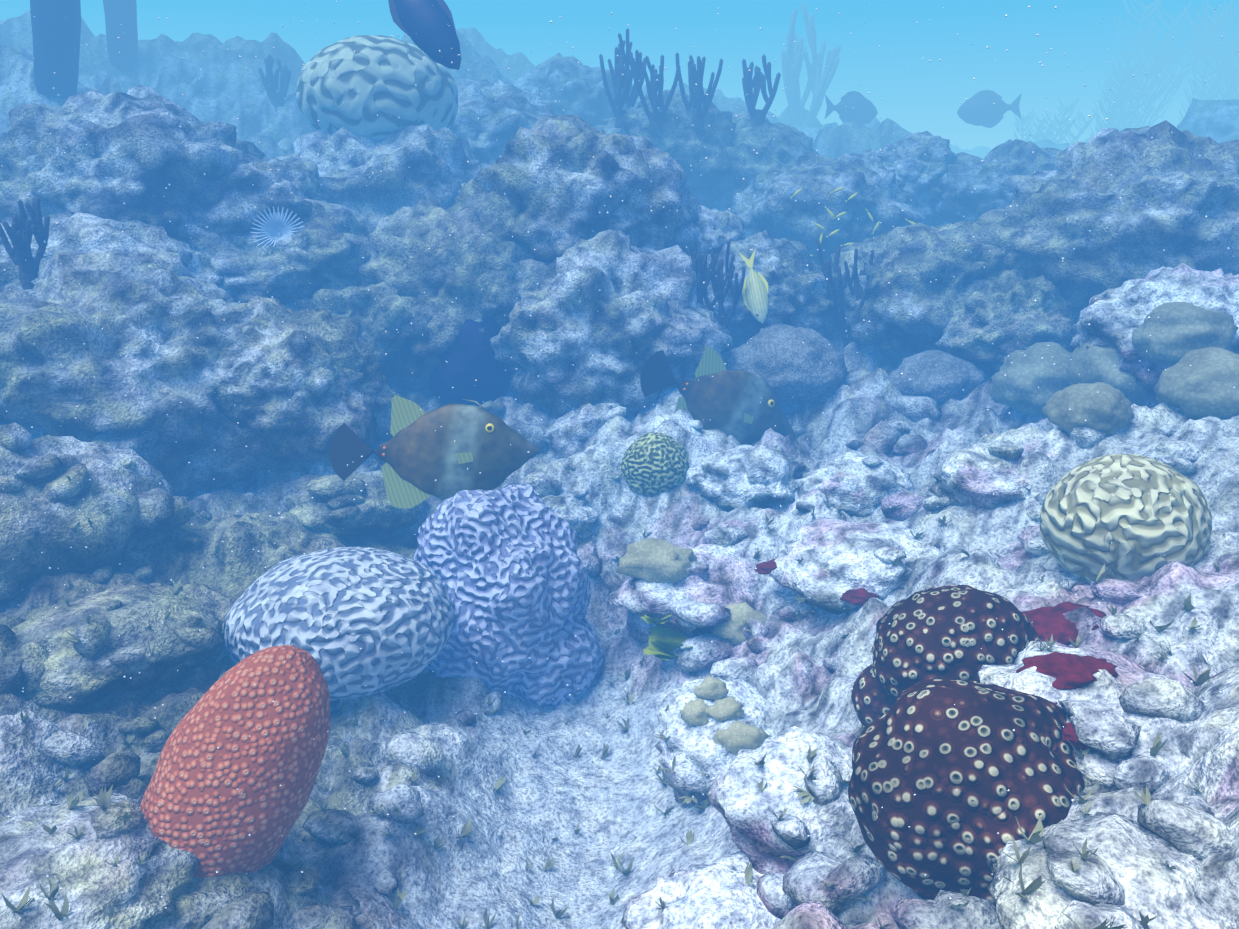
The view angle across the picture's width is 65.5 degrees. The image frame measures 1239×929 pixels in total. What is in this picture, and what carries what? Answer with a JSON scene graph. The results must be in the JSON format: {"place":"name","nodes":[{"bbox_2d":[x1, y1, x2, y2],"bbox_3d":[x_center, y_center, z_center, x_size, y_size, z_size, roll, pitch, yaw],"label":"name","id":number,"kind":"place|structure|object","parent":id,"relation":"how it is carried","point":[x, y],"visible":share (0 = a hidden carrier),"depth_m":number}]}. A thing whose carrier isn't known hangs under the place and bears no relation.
{"place":"outdoors","nodes":[
{"label":"outdoors","id":0,"kind":"place"},
{"bbox_2d":[388,0,460,69],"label":"fish","id":1,"kind":"object","parent":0,"point":[427,21],"visible":0.98,"depth_m":1.82},
{"bbox_2d":[329,395,539,507],"bbox_3d":[-0.234,-0.016,1.214,0.268,0.144,0.041,0,0,3],"label":"filefish","id":2,"kind":"object","parent":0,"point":[417,453],"visible":0.98,"depth_m":1.21},
{"bbox_2d":[0,10,1238,928],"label":"reef ground","id":3,"kind":"structure","parent":0,"point":[612,796],"depth_m":1.06},
{"bbox_2d":[30,0,80,98],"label":"tube sponge","id":4,"kind":"object","parent":3,"relation":"on","point":[56,29],"visible":0.98,"depth_m":2.55},
{"bbox_2d":[0,435,173,606],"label":"reef boulder","id":5,"kind":"object","parent":3,"relation":"on","point":[114,535],"visible":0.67,"depth_m":1.13},
{"bbox_2d":[0,790,199,928],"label":"reef boulder","id":6,"kind":"object","parent":3,"relation":"on","point":[128,891],"visible":0.85,"depth_m":0.65},
{"bbox_2d":[140,645,329,877],"bbox_3d":[-0.295,0.243,0.740,0.141,0.201,0.128,0,15,2],"label":"coral","id":7,"kind":"object","parent":6,"relation":"on","point":[203,809],"visible":0.85,"depth_m":0.70},
{"bbox_2d":[0,211,226,296],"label":"reef boulder","id":8,"kind":"object","parent":3,"relation":"on","point":[83,232],"visible":0.15,"depth_m":1.67},
{"bbox_2d":[0,197,49,289],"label":"sea rod","id":9,"kind":"object","parent":8,"relation":"on","point":[22,230],"visible":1,"depth_m":1.56},
{"bbox_2d":[11,584,224,707],"bbox_3d":[-0.522,0.183,1.000,0.214,0.089,0.221,11,19,35],"label":"reef boulder","id":10,"kind":"object","parent":3,"relation":"on","point":[80,680],"visible":0.85,"depth_m":0.95},
{"bbox_2d":[103,0,137,71],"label":"tube sponge","id":11,"kind":"object","parent":3,"relation":"on","point":[118,13],"visible":1,"depth_m":3.42},
{"bbox_2d":[0,85,265,243],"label":"reef boulder","id":12,"kind":"object","parent":3,"relation":"on","point":[139,179],"visible":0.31,"depth_m":1.81},
{"bbox_2d":[0,245,270,495],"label":"reef boulder","id":13,"kind":"object","parent":3,"relation":"on","point":[147,298],"visible":0.81,"depth_m":1.43},
{"bbox_2d":[188,156,328,236],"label":"reef boulder","id":14,"kind":"object","parent":3,"relation":"on","point":[223,203],"visible":0.21,"depth_m":1.90},
{"bbox_2d":[258,54,290,107],"bbox_3d":[-1.192,-1.313,3.311,0.095,0.170,0.095,-8,17,-26],"label":"sea rod","id":15,"kind":"object","parent":3,"relation":"on","point":[274,96],"visible":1,"depth_m":3.31},
{"bbox_2d":[187,198,374,304],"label":"reef boulder","id":16,"kind":"object","parent":3,"relation":"on","point":[337,242],"visible":0.35,"depth_m":1.88},
{"bbox_2d":[251,206,304,253],"bbox_3d":[-0.664,-0.453,1.878,0.076,0.096,0.076,8,17,26],"label":"feather duster worm","id":17,"kind":"object","parent":16,"relation":"on","point":[275,230],"visible":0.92,"depth_m":1.88},
{"bbox_2d":[213,296,399,473],"bbox_3d":[-0.547,-0.120,1.603,0.352,0.319,0.352,0,15,2],"label":"reef boulder","id":18,"kind":"object","parent":3,"relation":"on","point":[327,377],"visible":0.65,"depth_m":1.49},
{"bbox_2d":[223,547,453,700],"bbox_3d":[-0.316,0.178,1.104,0.255,0.156,0.255,0,15,2],"label":"brain coral","id":19,"kind":"object","parent":3,"relation":"on","point":[405,607],"visible":0.85,"depth_m":1.02},
{"bbox_2d":[283,464,421,540],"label":"reef boulder","id":20,"kind":"object","parent":3,"relation":"on","point":[375,515],"visible":0.48,"depth_m":1.43},
{"bbox_2d":[283,273,432,370],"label":"reef boulder","id":21,"kind":"object","parent":3,"relation":"on","point":[388,312],"visible":0.29,"depth_m":1.86},
{"bbox_2d":[276,124,489,228],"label":"reef boulder","id":22,"kind":"object","parent":3,"relation":"on","point":[438,171],"visible":0.31,"depth_m":2.21},
{"bbox_2d":[296,35,457,139],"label":"brain coral","id":23,"kind":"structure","parent":22,"relation":"on","point":[385,75],"depth_m":2.28},
{"bbox_2d":[354,199,534,390],"bbox_3d":[-0.330,-0.339,2.081,0.578,0.452,0.513,0,15,2],"label":"reef boulder","id":24,"kind":"object","parent":3,"relation":"on","point":[464,267],"visible":0.44,"depth_m":1.88},
{"bbox_2d":[428,316,511,406],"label":"rock","id":25,"kind":"object","parent":3,"relation":"on","point":[468,356],"visible":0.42,"depth_m":1.88},
{"bbox_2d":[413,482,590,696],"bbox_3d":[-0.153,0.174,1.221,0.232,0.306,0.213,0,15,2],"label":"coral","id":26,"kind":"object","parent":3,"relation":"on","point":[526,599],"visible":0.81,"depth_m":1.14},
{"bbox_2d":[449,77,556,163],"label":"reef boulder","id":27,"kind":"object","parent":3,"relation":"on","point":[512,109],"visible":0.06,"depth_m":2.75},
{"bbox_2d":[517,616,603,705],"bbox_3d":[-0.087,0.243,1.236,0.133,0.138,0.131,0,15,2],"label":"coral","id":28,"kind":"object","parent":3,"relation":"on","point":[574,663],"visible":0.54,"depth_m":1.19},
{"bbox_2d":[508,52,632,126],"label":"reef boulder","id":29,"kind":"object","parent":3,"relation":"on","point":[582,94],"visible":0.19,"depth_m":3.44},
{"bbox_2d":[541,487,599,532],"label":"reef boulder","id":30,"kind":"object","parent":3,"relation":"on","point":[565,504],"visible":0.42,"depth_m":1.48},
{"bbox_2d":[447,115,701,262],"bbox_3d":[-0.109,-0.534,2.150,0.597,0.471,0.568,0,15,2],"label":"reef boulder","id":31,"kind":"object","parent":3,"relation":"on","point":[552,214],"visible":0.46,"depth_m":1.94},
{"bbox_2d":[544,403,625,458],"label":"reef boulder","id":32,"kind":"object","parent":3,"relation":"on","point":[574,432],"visible":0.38,"depth_m":1.75},
{"bbox_2d":[2,461,1219,928],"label":"seaweed tufts","id":33,"kind":"object","parent":3,"relation":"on","point":[104,795],"visible":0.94,"depth_m":0.76},
{"bbox_2d":[490,230,732,421],"bbox_3d":[-0.030,-0.245,1.998,0.513,0.474,0.487,0,15,2],"label":"reef boulder","id":34,"kind":"object","parent":3,"relation":"on","point":[609,321],"visible":0.62,"depth_m":1.81},
{"bbox_2d":[686,246,711,304],"bbox_3d":[0.162,-0.378,1.958,0.056,0.127,0.052,0,15,2],"label":"sea rod","id":35,"kind":"object","parent":34,"relation":"on","point":[702,260],"visible":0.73,"depth_m":1.95},
{"bbox_2d":[697,241,745,328],"bbox_3d":[0.206,-0.358,1.968,0.099,0.195,0.080,0,15,2],"label":"sea rod","id":36,"kind":"object","parent":34,"relation":"on","point":[718,281],"visible":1,"depth_m":1.96},
{"bbox_2d":[0,395,1230,928],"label":"reef rubble","id":37,"kind":"object","parent":3,"relation":"on","point":[1192,827],"visible":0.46,"depth_m":0.82},
{"bbox_2d":[620,432,688,494],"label":"brain coral","id":38,"kind":"object","parent":3,"relation":"on","point":[651,462],"visible":0.94,"depth_m":1.54},
{"bbox_2d":[594,89,736,206],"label":"reef boulder","id":39,"kind":"object","parent":3,"relation":"on","point":[681,140],"visible":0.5,"depth_m":2.86},
{"bbox_2d":[599,28,645,127],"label":"branching coral","id":40,"kind":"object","parent":39,"relation":"on","point":[620,81],"depth_m":2.87},
{"bbox_2d":[629,50,679,129],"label":"branching coral","id":41,"kind":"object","parent":39,"relation":"on","point":[655,117],"depth_m":2.77},
{"bbox_2d":[675,53,722,127],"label":"branching coral","id":42,"kind":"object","parent":39,"relation":"on","point":[697,94],"depth_m":2.84},
{"bbox_2d":[643,625,692,660],"bbox_3d":[0.061,0.222,1.202,0.063,0.034,0.079,0,15,2],"label":"green leafy algae","id":43,"kind":"object","parent":3,"relation":"on","point":[663,642],"visible":0.83,"depth_m":1.19},
{"bbox_2d":[607,543,760,633],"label":"reef boulder","id":44,"kind":"object","parent":3,"relation":"on","point":[729,577],"visible":0.44,"depth_m":1.22},
{"bbox_2d":[615,538,696,582],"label":"coral","id":45,"kind":"object","parent":44,"relation":"on","point":[653,560],"visible":1,"depth_m":1.22},
{"bbox_2d":[641,614,671,624],"bbox_3d":[0.046,0.191,1.194,0.035,0.014,0.023,-4,16,-15],"label":"green leafy algae","id":46,"kind":"object","parent":44,"relation":"on","point":[646,618],"visible":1,"depth_m":1.19},
{"bbox_2d":[621,851,780,928],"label":"reef boulder","id":47,"kind":"object","parent":3,"relation":"on","point":[718,893],"visible":0.65,"depth_m":0.69},
{"bbox_2d":[655,677,773,804],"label":"reef boulder","id":48,"kind":"object","parent":3,"relation":"on","point":[702,749],"visible":0.46,"depth_m":0.96},
{"bbox_2d":[680,698,708,726],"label":"coral","id":49,"kind":"object","parent":48,"relation":"on","point":[693,713],"visible":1,"depth_m":0.96},
{"bbox_2d":[694,675,728,700],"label":"coral","id":50,"kind":"object","parent":48,"relation":"on","point":[709,687],"visible":0.96,"depth_m":0.99},
{"bbox_2d":[706,697,743,720],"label":"coral","id":51,"kind":"object","parent":48,"relation":"on","point":[729,708],"visible":1,"depth_m":0.96},
{"bbox_2d":[713,721,769,754],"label":"coral","id":52,"kind":"object","parent":48,"relation":"on","point":[732,739],"visible":0.88,"depth_m":0.94},
{"bbox_2d":[712,602,765,644],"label":"coral","id":53,"kind":"object","parent":3,"relation":"on","point":[730,631],"visible":0.67,"depth_m":1.17},
{"bbox_2d":[685,444,809,510],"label":"reef boulder","id":54,"kind":"object","parent":3,"relation":"on","point":[724,469],"visible":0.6,"depth_m":1.50},
{"bbox_2d":[699,110,818,211],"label":"reef boulder","id":55,"kind":"object","parent":3,"relation":"on","point":[787,144],"visible":0.15,"depth_m":2.95},
{"bbox_2d":[742,54,780,125],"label":"sea rod ridge","id":56,"kind":"structure","parent":55,"relation":"on","point":[757,82],"depth_m":3.01},
{"bbox_2d":[697,230,846,351],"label":"reef boulder","id":57,"kind":"object","parent":3,"relation":"on","point":[795,301],"visible":0.48,"depth_m":2.09},
{"bbox_2d":[694,205,745,258],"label":"reef boulder","id":58,"kind":"object","parent":57,"relation":"on","point":[727,225],"visible":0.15,"depth_m":2.18},
{"bbox_2d":[707,726,856,873],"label":"reef boulder","id":59,"kind":"object","parent":3,"relation":"on","point":[742,804],"visible":0.52,"depth_m":0.73},
{"bbox_2d":[725,324,848,405],"bbox_3d":[0.336,-0.196,1.946,0.250,0.167,0.266,0,15,2],"label":"boulder coral","id":60,"kind":"object","parent":3,"relation":"on","point":[788,364],"visible":0.71,"depth_m":1.85},
{"bbox_2d":[729,152,925,270],"bbox_3d":[0.576,-0.645,2.777,0.571,0.496,0.601,0,15,2],"label":"reef boulder","id":61,"kind":"object","parent":3,"relation":"on","point":[768,204],"visible":0.44,"depth_m":2.54},
{"bbox_2d":[816,239,873,347],"bbox_3d":[0.519,-0.365,2.117,0.143,0.249,0.104,-9,17,-30],"label":"sea rod","id":62,"kind":"object","parent":3,"relation":"on","point":[834,297],"visible":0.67,"depth_m":2.10},
{"bbox_2d":[794,450,913,517],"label":"reef boulder","id":63,"kind":"object","parent":3,"relation":"on","point":[851,482],"visible":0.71,"depth_m":1.43},
{"bbox_2d":[769,517,941,614],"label":"reef boulder","id":64,"kind":"object","parent":3,"relation":"on","point":[834,552],"visible":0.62,"depth_m":1.13},
{"bbox_2d":[754,558,776,574],"bbox_3d":[0.191,0.126,1.193,0.048,0.017,0.035,0,15,2],"label":"encrusting sponge","id":65,"kind":"object","parent":64,"relation":"on","point":[768,567],"visible":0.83,"depth_m":1.18},
{"bbox_2d":[840,588,878,604],"bbox_3d":[0.271,0.148,1.088,0.045,0.016,0.031,0,15,2],"label":"encrusting sponge","id":66,"kind":"object","parent":64,"relation":"on","point":[860,596],"visible":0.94,"depth_m":1.08},
{"bbox_2d":[851,664,895,727],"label":"coral","id":67,"kind":"object","parent":3,"relation":"on","point":[872,700],"visible":0.29,"depth_m":0.81},
{"bbox_2d":[850,131,956,226],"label":"reef boulder","id":68,"kind":"object","parent":3,"relation":"on","point":[920,173],"visible":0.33,"depth_m":2.77},
{"bbox_2d":[830,220,1005,358],"bbox_3d":[0.688,-0.371,2.151,0.424,0.339,0.423,-4,16,-15],"label":"reef boulder","id":69,"kind":"object","parent":3,"relation":"on","point":[893,327],"visible":0.52,"depth_m":1.99},
{"bbox_2d":[889,350,986,405],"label":"boulder coral","id":70,"kind":"object","parent":3,"relation":"on","point":[951,376],"visible":0.75,"depth_m":1.89},
{"bbox_2d":[872,585,1038,701],"bbox_3d":[0.270,0.153,0.778,0.129,0.122,0.126,0,15,2],"label":"coral","id":71,"kind":"object","parent":3,"relation":"on","point":[950,631],"visible":0.54,"depth_m":0.74},
{"bbox_2d":[848,677,1084,906],"bbox_3d":[0.234,0.215,0.632,0.161,0.146,0.148,7,17,26],"label":"coral","id":72,"kind":"object","parent":3,"relation":"on","point":[931,745],"visible":0.88,"depth_m":0.58},
{"bbox_2d":[928,441,1028,507],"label":"reef boulder","id":73,"kind":"object","parent":3,"relation":"on","point":[959,477],"visible":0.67,"depth_m":1.18},
{"bbox_2d":[933,139,1061,226],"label":"reef boulder","id":74,"kind":"object","parent":3,"relation":"on","point":[963,178],"visible":0.27,"depth_m":2.69},
{"bbox_2d":[935,269,1075,376],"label":"reef boulder","id":75,"kind":"object","parent":3,"relation":"on","point":[1021,317],"visible":0.71,"depth_m":1.89},
{"bbox_2d":[990,342,1071,415],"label":"boulder coral","id":76,"kind":"object","parent":3,"relation":"on","point":[1016,388],"visible":0.62,"depth_m":1.65},
{"bbox_2d":[1013,97,1096,145],"bbox_3d":[3.133,-2.260,7.012,0.558,0.760,0.288,7,17,26],"label":"sea plume","id":77,"kind":"object","parent":3,"relation":"on","point":[1043,135],"visible":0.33,"depth_m":6.96},
{"bbox_2d":[1022,601,1105,644],"bbox_3d":[0.360,0.134,0.791,0.085,0.030,0.060,0,15,2],"label":"encrusting sponge","id":78,"kind":"object","parent":3,"relation":"on","point":[1054,622],"visible":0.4,"depth_m":0.78},
{"bbox_2d":[977,641,1194,789],"bbox_3d":[0.322,0.179,0.648,0.163,0.088,0.164,8,17,29],"label":"reef boulder","id":79,"kind":"object","parent":3,"relation":"on","point":[1095,768],"visible":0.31,"depth_m":0.63},
{"bbox_2d":[1016,652,1117,689],"bbox_3d":[0.304,0.140,0.652,0.061,0.021,0.046,0,15,2],"label":"encrusting sponge","id":80,"kind":"object","parent":79,"relation":"on","point":[1068,671],"visible":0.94,"depth_m":0.64},
{"bbox_2d":[1062,722,1088,749],"bbox_3d":[0.296,0.169,0.604,0.046,0.014,0.031,0,15,2],"label":"encrusting sponge","id":81,"kind":"object","parent":79,"relation":"on","point":[1069,733],"visible":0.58,"depth_m":0.60},
{"bbox_2d":[1042,382,1133,435],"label":"boulder coral","id":82,"kind":"object","parent":3,"relation":"on","point":[1106,411],"visible":0.85,"depth_m":1.20},
{"bbox_2d":[1066,343,1147,405],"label":"boulder coral","id":83,"kind":"object","parent":3,"relation":"on","point":[1093,365],"visible":0.31,"depth_m":1.50},
{"bbox_2d":[976,120,1238,323],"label":"reef boulder","id":84,"kind":"object","parent":3,"relation":"on","point":[1177,189],"visible":0.56,"depth_m":1.87},
{"bbox_2d":[985,812,1238,928],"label":"reef boulder","id":85,"kind":"object","parent":3,"relation":"on","point":[1172,898],"visible":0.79,"depth_m":0.46},
{"bbox_2d":[1040,454,1211,583],"bbox_3d":[0.464,0.054,0.889,0.142,0.126,0.142,0,15,2],"label":"brain coral","id":86,"kind":"object","parent":3,"relation":"on","point":[1133,522],"visible":0.94,"depth_m":0.84},
{"bbox_2d":[1070,263,1238,407],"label":"reef boulder","id":87,"kind":"object","parent":3,"relation":"on","point":[1115,317],"visible":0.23,"depth_m":1.47},
{"bbox_2d":[1132,302,1237,364],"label":"boulder coral","id":88,"kind":"object","parent":87,"relation":"on","point":[1185,327],"visible":0.92,"depth_m":1.36},
{"bbox_2d":[1089,0,1227,136],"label":"sea plume","id":89,"kind":"object","parent":3,"relation":"on","point":[1113,115],"visible":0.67,"depth_m":6.75},
{"bbox_2d":[1153,347,1238,419],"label":"coral","id":90,"kind":"object","parent":3,"relation":"on","point":[1204,384],"visible":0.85,"depth_m":1.20},
{"bbox_2d":[1173,0,1238,125],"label":"sea plume","id":91,"kind":"object","parent":3,"relation":"on","point":[1233,84],"visible":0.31,"depth_m":6.42},
{"bbox_2d":[1177,98,1238,143],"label":"reef boulder","id":92,"kind":"object","parent":3,"relation":"on","point":[1217,121],"visible":0.15,"depth_m":3.90},
{"bbox_2d":[0,0,1238,149],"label":"water column","id":93,"kind":"structure","parent":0,"point":[906,84],"depth_m":262.51},
{"bbox_2d":[1,1,1238,925],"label":"marine snow","id":94,"kind":"structure","parent":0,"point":[592,355],"depth_m":0.66},
{"bbox_2d":[640,346,795,444],"bbox_3d":[0.185,-0.112,1.759,0.328,0.176,0.050,22,-4,-19],"label":"filefish","id":95,"kind":"object","parent":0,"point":[725,400],"visible":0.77,"depth_m":1.75},
{"bbox_2d":[738,248,768,322],"bbox_3d":[0.275,-0.364,1.968,0.056,0.167,0.025,-13,-16,15],"label":"fish","id":96,"kind":"object","parent":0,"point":[755,294],"visible":1,"depth_m":1.96},
{"bbox_2d":[790,188,802,198],"bbox_3d":[0.407,-0.624,2.218,0.036,0.007,0.004,-40,-2,1],"label":"fish","id":97,"kind":"object","parent":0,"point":[798,191],"visible":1,"depth_m":2.22},
{"bbox_2d":[781,3,840,130],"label":"pale sea rod ridge","id":98,"kind":"structure","parent":0,"point":[792,61],"depth_m":5.17},
{"bbox_2d":[825,205,834,217],"bbox_3d":[0.482,-0.579,2.209,0.007,0.036,0.004,-40,-1,2],"label":"fish","id":99,"kind":"object","parent":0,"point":[830,212],"visible":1,"depth_m":2.21},
{"bbox_2d":[830,187,844,193],"bbox_3d":[0.486,-0.612,2.150,0.036,0.007,0.004,-19,0,2],"label":"fish","id":100,"kind":"object","parent":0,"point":[838,189],"visible":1,"depth_m":2.15},
{"bbox_2d":[825,91,877,124],"bbox_3d":[1.102,-1.688,4.580,0.278,0.178,0.080,0,0,-15],"label":"fish","id":101,"kind":"object","parent":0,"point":[863,111],"visible":0.88,"depth_m":4.56},
{"bbox_2d":[957,90,1021,127],"bbox_3d":[1.833,-1.763,4.780,0.300,0.192,0.086,0,0,19],"label":"fish","id":102,"kind":"object","parent":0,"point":[979,108],"visible":1,"depth_m":4.76}
]}

